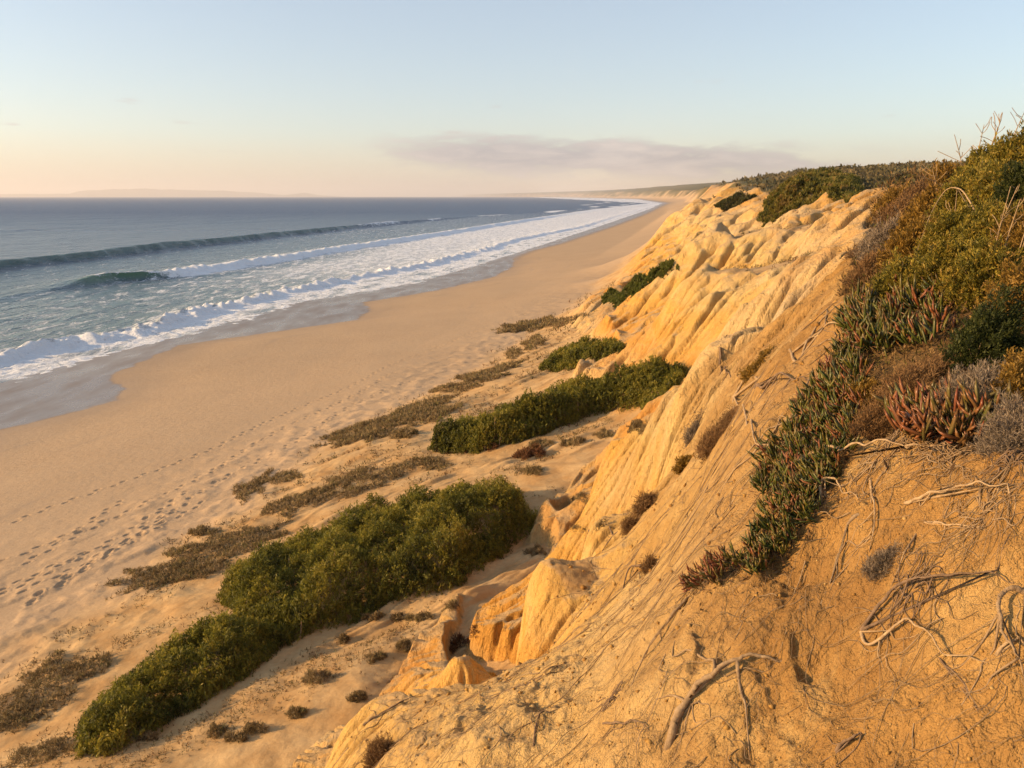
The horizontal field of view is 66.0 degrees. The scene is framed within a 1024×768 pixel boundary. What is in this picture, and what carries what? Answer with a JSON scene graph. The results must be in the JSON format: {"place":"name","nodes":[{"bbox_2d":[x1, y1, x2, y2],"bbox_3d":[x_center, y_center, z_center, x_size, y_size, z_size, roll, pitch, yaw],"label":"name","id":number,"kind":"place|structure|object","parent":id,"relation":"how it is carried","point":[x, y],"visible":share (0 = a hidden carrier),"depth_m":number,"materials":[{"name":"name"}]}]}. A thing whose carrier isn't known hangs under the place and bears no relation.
{"place":"outdoors","nodes":[
{"label":"outdoors","id":0,"kind":"place"},
{"bbox_2d":[0,188,341,196],"bbox_3d":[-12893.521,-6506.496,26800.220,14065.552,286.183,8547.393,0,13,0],"label":"mountains","id":1,"kind":"structure","parent":0,"point":[143,192],"depth_m":26878.77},
{"bbox_2d":[0,197,661,382],"label":"sea","id":2,"kind":"structure","parent":0,"point":[85,278],"depth_m":252.21,"materials":[{"name":"liquid"}]},
{"bbox_2d":[0,177,1023,767],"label":"ground","id":3,"kind":"structure","parent":0,"point":[114,463],"depth_m":20.66,"materials":[{"name":"sand"}]},
{"bbox_2d":[0,691,50,734],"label":"dry shrub mat","id":4,"kind":"object","parent":3,"relation":"on","point":[17,716],"visible":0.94,"depth_m":20.68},
{"bbox_2d":[0,735,89,767],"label":"dry shrub mat","id":5,"kind":"object","parent":3,"relation":"on","point":[50,742],"visible":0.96,"depth_m":18.78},
{"bbox_2d":[0,649,112,729],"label":"dry shrub mat","id":6,"kind":"object","parent":3,"relation":"on","point":[52,673],"visible":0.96,"depth_m":22.10,"materials":[{"name":"plant"}]},
{"bbox_2d":[103,556,233,599],"bbox_3d":[-12.654,7.006,29.056,4.850,1.259,2.791,0,13,0],"label":"dry shrub mat","id":7,"kind":"object","parent":3,"relation":"on","point":[150,572],"visible":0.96,"depth_m":28.96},
{"bbox_2d":[67,609,294,759],"bbox_3d":[-8.882,7.540,20.829,3.685,2.207,6.067,11,17,39],"label":"shrub thicket","id":8,"kind":"object","parent":3,"relation":"on","point":[97,718],"visible":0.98,"depth_m":20.19,"materials":[{"name":"green plant"}]},
{"bbox_2d":[145,559,235,583],"bbox_3d":[-11.553,6.825,28.772,4.508,1.135,1.555,4,14,17],"label":"dry shrub mat","id":9,"kind":"object","parent":3,"relation":"on","point":[206,572],"visible":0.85,"depth_m":28.68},
{"bbox_2d":[185,523,221,536],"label":"dry tuft","id":10,"kind":"object","parent":3,"relation":"on","point":[200,529],"visible":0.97,"depth_m":32.86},
{"bbox_2d":[206,721,228,738],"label":"dry tuft","id":11,"kind":"object","parent":3,"relation":"on","point":[215,728],"visible":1,"depth_m":18.32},
{"bbox_2d":[152,518,292,567],"bbox_3d":[-11.428,6.437,30.731,5.333,1.421,3.834,0,13,0],"label":"dry shrub mat","id":12,"kind":"object","parent":3,"relation":"on","point":[175,552],"visible":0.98,"depth_m":30.79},
{"bbox_2d":[223,729,248,743],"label":"dry tuft","id":13,"kind":"object","parent":3,"relation":"on","point":[229,735],"visible":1,"depth_m":17.89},
{"bbox_2d":[231,467,273,505],"bbox_3d":[-12.824,4.901,39.048,2.156,1.028,5.961,-3,14,-13],"label":"dry shrub mat","id":14,"kind":"object","parent":3,"relation":"on","point":[254,486],"visible":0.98,"depth_m":38.72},
{"bbox_2d":[239,719,269,733],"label":"dry tuft","id":15,"kind":"object","parent":3,"relation":"on","point":[250,726],"visible":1,"depth_m":17.99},
{"bbox_2d":[268,469,303,484],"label":"dry shrub mat","id":16,"kind":"object","parent":3,"relation":"on","point":[281,474],"visible":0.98,"depth_m":38.98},
{"bbox_2d":[259,484,333,518],"bbox_3d":[-9.318,5.092,33.822,3.127,1.244,2.988,0,13,0],"label":"dry shrub mat","id":17,"kind":"object","parent":3,"relation":"on","point":[290,509],"visible":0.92,"depth_m":33.70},
{"bbox_2d":[284,705,308,718],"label":"dry tuft","id":18,"kind":"object","parent":3,"relation":"on","point":[292,710],"visible":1,"depth_m":18.28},
{"bbox_2d":[300,667,334,684],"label":"dry tuft","id":19,"kind":"object","parent":3,"relation":"on","point":[312,674],"visible":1,"depth_m":19.38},
{"bbox_2d":[293,463,377,500],"bbox_3d":[-7.818,4.390,35.195,4.222,1.186,2.964,-10,17,-36],"label":"dry shrub mat","id":20,"kind":"object","parent":3,"relation":"on","point":[338,479],"visible":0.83,"depth_m":34.95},
{"bbox_2d":[308,426,397,447],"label":"dry shrub mat","id":21,"kind":"object","parent":3,"relation":"on","point":[347,435],"visible":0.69,"depth_m":44.10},
{"bbox_2d":[314,474,395,504],"bbox_3d":[-6.599,4.555,33.648,3.704,1.051,1.224,-6,15,-24],"label":"dry shrub mat","id":22,"kind":"object","parent":3,"relation":"on","point":[356,488],"visible":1,"depth_m":33.59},
{"bbox_2d":[345,688,368,702],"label":"dry tuft","id":23,"kind":"object","parent":3,"relation":"on","point":[359,694],"visible":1,"depth_m":18.43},
{"bbox_2d":[358,728,394,767],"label":"clinging plant","id":24,"kind":"object","parent":3,"relation":"on","point":[378,748],"visible":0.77,"depth_m":6.40,"materials":[{"name":"brown plant"}]},
{"bbox_2d":[215,474,538,643],"bbox_3d":[-4.394,5.156,26.051,10.478,4.104,7.558,-5,14,-18],"label":"shrub thicket","id":25,"kind":"object","parent":3,"relation":"on","point":[416,511],"visible":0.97,"depth_m":24.44,"materials":[{"name":"green plant"}]},
{"bbox_2d":[312,404,446,448],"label":"dry shrub mat","id":26,"kind":"object","parent":3,"relation":"on","point":[358,426],"visible":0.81,"depth_m":46.70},
{"bbox_2d":[355,455,434,483],"bbox_3d":[-5.140,3.792,35.271,3.836,0.894,1.804,-12,18,-42],"label":"dry shrub mat","id":27,"kind":"object","parent":3,"relation":"on","point":[410,462],"visible":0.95,"depth_m":35.21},
{"bbox_2d":[389,426,419,439],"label":"dry tuft","id":28,"kind":"object","parent":3,"relation":"on","point":[404,432],"visible":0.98,"depth_m":41.26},
{"bbox_2d":[389,392,459,415],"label":"dry shrub mat","id":29,"kind":"object","parent":3,"relation":"on","point":[434,400],"visible":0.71,"depth_m":50.31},
{"bbox_2d":[383,400,468,427],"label":"dry shrub mat","id":30,"kind":"object","parent":3,"relation":"on","point":[433,415],"visible":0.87,"depth_m":45.66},
{"bbox_2d":[417,455,453,471],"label":"dry shrub mat","id":31,"kind":"object","parent":3,"relation":"on","point":[429,466],"visible":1,"depth_m":34.96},
{"bbox_2d":[0,181,896,767],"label":"sparse sand plants","id":32,"kind":"object","parent":3,"relation":"on","point":[288,683],"visible":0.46,"depth_m":27.14,"materials":[{"name":"plant"}]},
{"bbox_2d":[449,625,478,653],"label":"dry tuft","id":33,"kind":"object","parent":3,"relation":"on","point":[456,640],"visible":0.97,"depth_m":20.02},
{"bbox_2d":[428,370,511,395],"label":"dry shrub mat","id":34,"kind":"object","parent":3,"relation":"on","point":[466,381],"visible":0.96,"depth_m":54.57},
{"bbox_2d":[484,357,529,373],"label":"dry shrub mat","id":35,"kind":"object","parent":3,"relation":"on","point":[507,365],"visible":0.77,"depth_m":59.47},
{"bbox_2d":[493,319,535,333],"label":"dry shrub mat","id":36,"kind":"object","parent":3,"relation":"on","point":[505,326],"visible":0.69,"depth_m":86.04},
{"bbox_2d":[510,442,546,460],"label":"dry tuft","id":37,"kind":"object","parent":3,"relation":"on","point":[534,449],"visible":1,"depth_m":33.18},
{"bbox_2d":[520,333,548,350],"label":"dry shrub mat","id":38,"kind":"object","parent":3,"relation":"on","point":[530,342],"visible":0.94,"depth_m":68.93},
{"bbox_2d":[502,310,588,332],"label":"dry shrub mat","id":39,"kind":"object","parent":3,"relation":"on","point":[542,323],"visible":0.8,"depth_m":83.41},
{"bbox_2d":[426,354,687,454],"bbox_3d":[2.844,0.862,37.174,12.442,5.557,8.114,7,15,27],"label":"shrub thicket","id":40,"kind":"object","parent":3,"relation":"on","point":[558,404],"visible":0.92,"depth_m":36.64,"materials":[{"name":"green plant"}]},
{"bbox_2d":[538,335,625,372],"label":"shrub thicket","id":41,"kind":"object","parent":3,"relation":"on","point":[567,357],"visible":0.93,"depth_m":50.91,"materials":[{"name":"green plant"}]},
{"bbox_2d":[588,677,631,720],"bbox_3d":[0.544,1.675,4.250,0.239,0.381,0.389,0,13,0],"label":"dead stem tangle","id":42,"kind":"object","parent":3,"relation":"on","point":[610,698],"visible":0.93,"depth_m":4.19,"materials":[{"name":"brown wood"}]},
{"bbox_2d":[616,509,640,537],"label":"clinging plant","id":43,"kind":"object","parent":3,"relation":"on","point":[628,524],"visible":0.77,"depth_m":11.47,"materials":[{"name":"brown plant"}]},
{"bbox_2d":[600,258,679,307],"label":"shrub thicket","id":44,"kind":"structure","parent":3,"relation":"on","point":[636,284],"depth_m":69.54,"materials":[{"name":"green plant"}]},
{"bbox_2d":[627,487,659,518],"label":"clinging plant","id":45,"kind":"object","parent":3,"relation":"on","point":[640,506],"visible":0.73,"depth_m":11.66,"materials":[{"name":"brown plant"}]},
{"bbox_2d":[639,552,656,576],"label":"clinging plant","id":46,"kind":"object","parent":3,"relation":"on","point":[648,563],"visible":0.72,"depth_m":6.38,"materials":[{"name":"brown plant"}]},
{"bbox_2d":[631,595,688,686],"bbox_3d":[0.780,1.392,4.122,0.302,0.449,0.511,2,14,10],"label":"exposed root","id":47,"kind":"object","parent":3,"relation":"on","point":[672,614],"visible":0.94,"depth_m":4.16,"materials":[{"name":"brown plant"}]},
{"bbox_2d":[332,300,1023,767],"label":"root hairs","id":48,"kind":"object","parent":3,"relation":"on","point":[654,614],"visible":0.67,"depth_m":4.28},
{"bbox_2d":[670,453,693,474],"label":"clinging plant","id":49,"kind":"object","parent":3,"relation":"on","point":[680,465],"visible":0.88,"depth_m":10.24,"materials":[{"name":"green plant"}]},
{"bbox_2d":[350,297,1023,767],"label":"soil crumbs","id":50,"kind":"object","parent":3,"relation":"on","point":[726,727],"visible":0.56,"depth_m":4.56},
{"bbox_2d":[678,403,706,451],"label":"clinging plant","id":51,"kind":"object","parent":3,"relation":"on","point":[690,432],"visible":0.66,"depth_m":14.21,"materials":[{"name":"grey plant"}]},
{"bbox_2d":[678,542,746,613],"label":"ice plant","id":52,"kind":"object","parent":3,"relation":"on","point":[710,572],"visible":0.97,"depth_m":3.94,"materials":[{"name":"red plant"}]},
{"bbox_2d":[694,402,740,463],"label":"clinging plant","id":53,"kind":"object","parent":3,"relation":"on","point":[707,443],"visible":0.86,"depth_m":7.82,"materials":[{"name":"brown plant"}]},
{"bbox_2d":[657,640,781,758],"bbox_3d":[0.860,1.376,3.494,0.369,0.494,0.701,-10,17,-36],"label":"exposed root","id":54,"kind":"object","parent":3,"relation":"on","point":[695,689],"visible":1,"depth_m":3.48,"materials":[{"name":"grey plant"}]},
{"bbox_2d":[713,191,757,211],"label":"scrub clump","id":55,"kind":"object","parent":3,"relation":"on","point":[736,198],"visible":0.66,"depth_m":115.48,"materials":[{"name":"green plant"}]},
{"bbox_2d":[711,397,788,499],"bbox_3d":[2.544,0.251,8.373,0.516,1.695,7.174,4,14,17],"label":"exposed root","id":56,"kind":"object","parent":3,"relation":"on","point":[752,430],"visible":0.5,"depth_m":5.19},
{"bbox_2d":[737,344,774,383],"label":"clinging plant","id":57,"kind":"object","parent":3,"relation":"on","point":[747,373],"visible":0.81,"depth_m":11.59,"materials":[{"name":"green plant"}]},
{"bbox_2d":[734,372,806,435],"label":"dead branch","id":58,"kind":"object","parent":3,"relation":"on","point":[767,382],"visible":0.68,"depth_m":6.69,"materials":[{"name":"brown wood"}]},
{"bbox_2d":[732,302,841,397],"bbox_3d":[3.078,-0.175,9.098,0.545,2.101,5.513,3,14,11],"label":"dead branch","id":59,"kind":"object","parent":3,"relation":"on","point":[803,345],"visible":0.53,"depth_m":6.83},
{"bbox_2d":[718,332,883,595],"bbox_3d":[1.732,0.313,4.531,0.744,1.002,2.297,6,15,23],"label":"ice plant","id":60,"kind":"object","parent":3,"relation":"on","point":[798,447],"visible":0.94,"depth_m":4.06,"materials":[{"name":"green plant"}]},
{"bbox_2d":[756,166,879,226],"bbox_3d":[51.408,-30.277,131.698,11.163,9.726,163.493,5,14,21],"label":"scrub clump","id":61,"kind":"object","parent":3,"relation":"on","point":[836,185],"visible":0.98,"depth_m":85.99,"materials":[{"name":"green plant"}]},
{"bbox_2d":[803,464,868,524],"bbox_3d":[1.519,0.517,3.720,0.260,0.314,0.193,9,16,34],"label":"exposed root","id":62,"kind":"object","parent":3,"relation":"on","point":[823,486],"visible":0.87,"depth_m":3.81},
{"bbox_2d":[819,732,862,767],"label":"dead branch","id":63,"kind":"object","parent":3,"relation":"on","point":[841,745],"visible":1,"depth_m":2.87,"materials":[{"name":"brown wood"}]},
{"bbox_2d":[820,513,870,603],"bbox_3d":[1.451,0.809,3.408,0.143,0.408,0.386,10,16,35],"label":"exposed root","id":64,"kind":"object","parent":3,"relation":"on","point":[843,544],"visible":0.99,"depth_m":3.49,"materials":[{"name":"brown plant"}]},
{"bbox_2d":[840,478,875,563],"bbox_3d":[1.587,0.622,3.514,0.137,0.319,0.318,13,18,42],"label":"exposed root","id":65,"kind":"object","parent":3,"relation":"on","point":[874,510],"visible":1,"depth_m":3.45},
{"bbox_2d":[833,375,887,413],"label":"hillside shrub","id":66,"kind":"object","parent":3,"relation":"on","point":[872,381],"visible":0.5,"depth_m":4.46,"materials":[{"name":"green plant"}]},
{"bbox_2d":[838,245,890,291],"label":"hillside shrub","id":67,"kind":"object","parent":3,"relation":"on","point":[866,265],"visible":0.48,"depth_m":7.57,"materials":[{"name":"brown plant"}]},
{"bbox_2d":[780,439,955,483],"bbox_3d":[1.610,0.437,3.751,0.307,0.497,0.892,-5,14,-20],"label":"exposed root","id":68,"kind":"object","parent":3,"relation":"on","point":[866,444],"visible":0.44,"depth_m":3.72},
{"bbox_2d":[845,381,900,442],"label":"hillside shrub","id":69,"kind":"object","parent":3,"relation":"on","point":[874,419],"visible":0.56,"depth_m":4.01,"materials":[{"name":"brown plant"}]},
{"bbox_2d":[849,206,903,263],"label":"hillside shrub","id":70,"kind":"object","parent":3,"relation":"on","point":[880,235],"visible":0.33,"depth_m":11.89,"materials":[{"name":"grey plant"}]},
{"bbox_2d":[857,538,900,582],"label":"clinging plant","id":71,"kind":"object","parent":3,"relation":"on","point":[877,561],"visible":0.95,"depth_m":3.23,"materials":[{"name":"grey plant"}]},
{"bbox_2d":[838,428,928,505],"bbox_3d":[1.735,0.372,3.644,0.429,0.386,0.409,0,13,0],"label":"dead stem tangle","id":72,"kind":"object","parent":3,"relation":"on","point":[886,444],"visible":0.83,"depth_m":3.63,"materials":[{"name":"brown plant"}]},
{"bbox_2d":[853,247,926,306],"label":"hillside shrub","id":73,"kind":"object","parent":3,"relation":"on","point":[890,271],"visible":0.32,"depth_m":5.82,"materials":[{"name":"green plant"}]},
{"bbox_2d":[868,181,911,222],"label":"hillside shrub","id":74,"kind":"object","parent":3,"relation":"on","point":[890,195],"visible":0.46,"depth_m":45.45,"materials":[{"name":"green plant"}]},
{"bbox_2d":[868,188,914,229],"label":"hillside shrub","id":75,"kind":"object","parent":3,"relation":"on","point":[902,205],"visible":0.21,"depth_m":22.02,"materials":[{"name":"brown plant"}]},
{"bbox_2d":[830,259,972,368],"bbox_3d":[2.648,-0.464,5.481,0.887,0.772,1.948,4,14,15],"label":"ice plant","id":76,"kind":"object","parent":3,"relation":"on","point":[890,326],"visible":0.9,"depth_m":5.11,"materials":[{"name":"green plant"}]},
{"bbox_2d":[875,211,943,270],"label":"hillside shrub","id":77,"kind":"object","parent":3,"relation":"on","point":[904,242],"visible":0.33,"depth_m":6.96,"materials":[{"name":"brown plant"}]},
{"bbox_2d":[895,170,938,200],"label":"hillside shrub","id":78,"kind":"object","parent":3,"relation":"on","point":[920,186],"visible":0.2,"depth_m":41.98,"materials":[{"name":"brown plant"}]},
{"bbox_2d":[864,343,971,407],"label":"hillside shrub","id":79,"kind":"object","parent":3,"relation":"on","point":[929,371],"visible":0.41,"depth_m":4.05,"materials":[{"name":"brown plant"}]},
{"bbox_2d":[849,617,986,668],"bbox_3d":[1.496,0.986,2.923,0.106,0.222,0.565,-8,16,-31],"label":"exposed root","id":80,"kind":"object","parent":3,"relation":"on","point":[884,635],"visible":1,"depth_m":3.03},
{"bbox_2d":[852,437,991,530],"bbox_3d":[1.850,0.325,3.379,0.560,0.528,0.578,-7,15,-28],"label":"dead stem tangle","id":81,"kind":"object","parent":3,"relation":"on","point":[948,458],"visible":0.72,"depth_m":3.36,"materials":[{"name":"brown plant"}]},
{"bbox_2d":[824,160,1023,452],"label":"ground cover","id":82,"kind":"object","parent":3,"relation":"on","point":[913,170],"visible":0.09,"depth_m":5.04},
{"bbox_2d":[888,176,959,235],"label":"hillside shrub","id":83,"kind":"object","parent":3,"relation":"on","point":[923,202],"visible":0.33,"depth_m":11.31,"materials":[{"name":"green plant"}]},
{"bbox_2d":[860,532,1013,630],"bbox_3d":[1.608,0.767,2.986,0.490,0.522,0.135,11,17,38],"label":"dead branch","id":84,"kind":"object","parent":3,"relation":"on","point":[864,626],"visible":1,"depth_m":3.00,"materials":[{"name":"brown wood"}]},
{"bbox_2d":[864,531,964,644],"bbox_3d":[1.552,0.794,3.059,0.266,0.496,0.345,-11,17,-38],"label":"dead stem tangle","id":85,"kind":"object","parent":84,"relation":"attached to","point":[906,596],"visible":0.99,"depth_m":3.04,"materials":[{"name":"brown wood"}]},
{"bbox_2d":[899,230,979,304],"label":"hillside shrub","id":86,"kind":"object","parent":3,"relation":"on","point":[942,256],"visible":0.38,"depth_m":5.39,"materials":[{"name":"green plant"}]},
{"bbox_2d":[862,367,1018,473],"bbox_3d":[1.990,0.159,3.634,0.654,0.530,1.005,0,13,0],"label":"ice plant","id":87,"kind":"object","parent":3,"relation":"on","point":[952,423],"visible":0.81,"depth_m":3.46,"materials":[{"name":"red plant"}]},
{"bbox_2d":[923,158,964,185],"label":"hillside shrub","id":88,"kind":"object","parent":3,"relation":"on","point":[944,168],"visible":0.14,"depth_m":42.55,"materials":[{"name":"brown plant"}]},
{"bbox_2d":[911,196,1003,258],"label":"hillside shrub","id":89,"kind":"object","parent":3,"relation":"on","point":[945,223],"visible":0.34,"depth_m":6.41,"materials":[{"name":"green plant"}]},
{"bbox_2d":[924,159,994,220],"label":"hillside shrub","id":90,"kind":"object","parent":3,"relation":"on","point":[949,195],"visible":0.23,"depth_m":9.14,"materials":[{"name":"green plant"}]},
{"bbox_2d":[903,465,1016,537],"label":"dead branch","id":91,"kind":"object","parent":3,"relation":"on","point":[919,499],"visible":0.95,"depth_m":3.15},
{"bbox_2d":[903,452,1023,612],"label":"dead stem tangle","id":92,"kind":"object","parent":3,"relation":"on","point":[978,498],"visible":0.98,"depth_m":2.99,"materials":[{"name":"brown plant"}]},
{"bbox_2d":[913,356,1022,438],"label":"hillside shrub","id":93,"kind":"object","parent":3,"relation":"on","point":[982,376],"visible":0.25,"depth_m":3.52,"materials":[{"name":"grey plant"}]},
{"bbox_2d":[941,140,1009,188],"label":"hillside shrub","id":94,"kind":"object","parent":3,"relation":"on","point":[972,157],"visible":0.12,"depth_m":11.41,"materials":[{"name":"green plant"}]},
{"bbox_2d":[929,233,1023,313],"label":"hillside shrub","id":95,"kind":"object","parent":3,"relation":"on","point":[965,277],"visible":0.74,"depth_m":4.90,"materials":[{"name":"green plant"}]},
{"bbox_2d":[936,281,1023,379],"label":"hillside shrub","id":96,"kind":"object","parent":3,"relation":"on","point":[990,332],"visible":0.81,"depth_m":3.88,"materials":[{"name":"green plant"}]},
{"bbox_2d":[948,585,1023,720],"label":"exposed root","id":97,"kind":"object","parent":3,"relation":"on","point":[999,614],"visible":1,"depth_m":2.66,"materials":[{"name":"brown plant"}]},
{"bbox_2d":[951,199,1023,254],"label":"hillside shrub","id":98,"kind":"object","parent":3,"relation":"on","point":[983,224],"visible":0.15,"depth_m":5.57,"materials":[{"name":"green plant"}]},
{"bbox_2d":[956,157,1023,210],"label":"hillside shrub","id":99,"kind":"object","parent":3,"relation":"on","point":[983,188],"visible":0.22,"depth_m":8.45,"materials":[{"name":"green plant"}]},
{"bbox_2d":[962,387,1023,462],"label":"hillside shrub","id":100,"kind":"object","parent":3,"relation":"on","point":[1007,427],"visible":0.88,"depth_m":3.13,"materials":[{"name":"grey plant"}]},
{"bbox_2d":[964,448,1023,501],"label":"dead stem tangle","id":101,"kind":"object","parent":3,"relation":"on","point":[1004,455],"visible":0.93,"depth_m":3.03,"materials":[{"name":"brown wood"}]},
{"bbox_2d":[969,251,1023,330],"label":"hillside shrub","id":102,"kind":"object","parent":3,"relation":"on","point":[1016,278],"visible":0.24,"depth_m":4.28,"materials":[{"name":"green plant"}]},
{"bbox_2d":[975,120,1023,174],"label":"hillside shrub","id":103,"kind":"object","parent":3,"relation":"on","point":[1013,148],"visible":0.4,"depth_m":10.04,"materials":[{"name":"green plant"}]},
{"bbox_2d":[985,158,1023,209],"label":"hillside shrub","id":104,"kind":"object","parent":3,"relation":"on","point":[1014,178],"visible":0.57,"depth_m":7.31,"materials":[{"name":"green plant"}]},
{"bbox_2d":[988,346,1023,401],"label":"hillside shrub","id":105,"kind":"object","parent":3,"relation":"on","point":[1013,370],"visible":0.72,"depth_m":3.39,"materials":[{"name":"yellow plant"}]},
{"bbox_2d":[988,204,1023,262],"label":"hillside shrub","id":106,"kind":"object","parent":3,"relation":"on","point":[1016,233],"visible":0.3,"depth_m":5.09,"materials":[{"name":"green plant"}]},
{"bbox_2d":[995,598,1023,656],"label":"exposed root","id":107,"kind":"object","parent":3,"relation":"on","point":[1002,646],"visible":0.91,"depth_m":2.63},
{"bbox_2d":[0,0,1023,196],"label":"sky","id":108,"kind":"structure","parent":0,"point":[344,98],"materials":[{"name":"blue"}]},
{"bbox_2d":[457,165,963,261],"bbox_3d":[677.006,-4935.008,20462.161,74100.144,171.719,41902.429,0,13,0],"label":"terrain","id":109,"kind":"structure","parent":0,"point":[641,228],"depth_m":518.10,"materials":[{"name":"sand"}]},
{"bbox_2d":[704,160,965,225],"bbox_3d":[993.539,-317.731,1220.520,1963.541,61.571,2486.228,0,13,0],"label":"distant scrub","id":110,"kind":"object","parent":109,"relation":"on","point":[868,173],"visible":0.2,"depth_m":271.39,"materials":[{"name":"green plant"}]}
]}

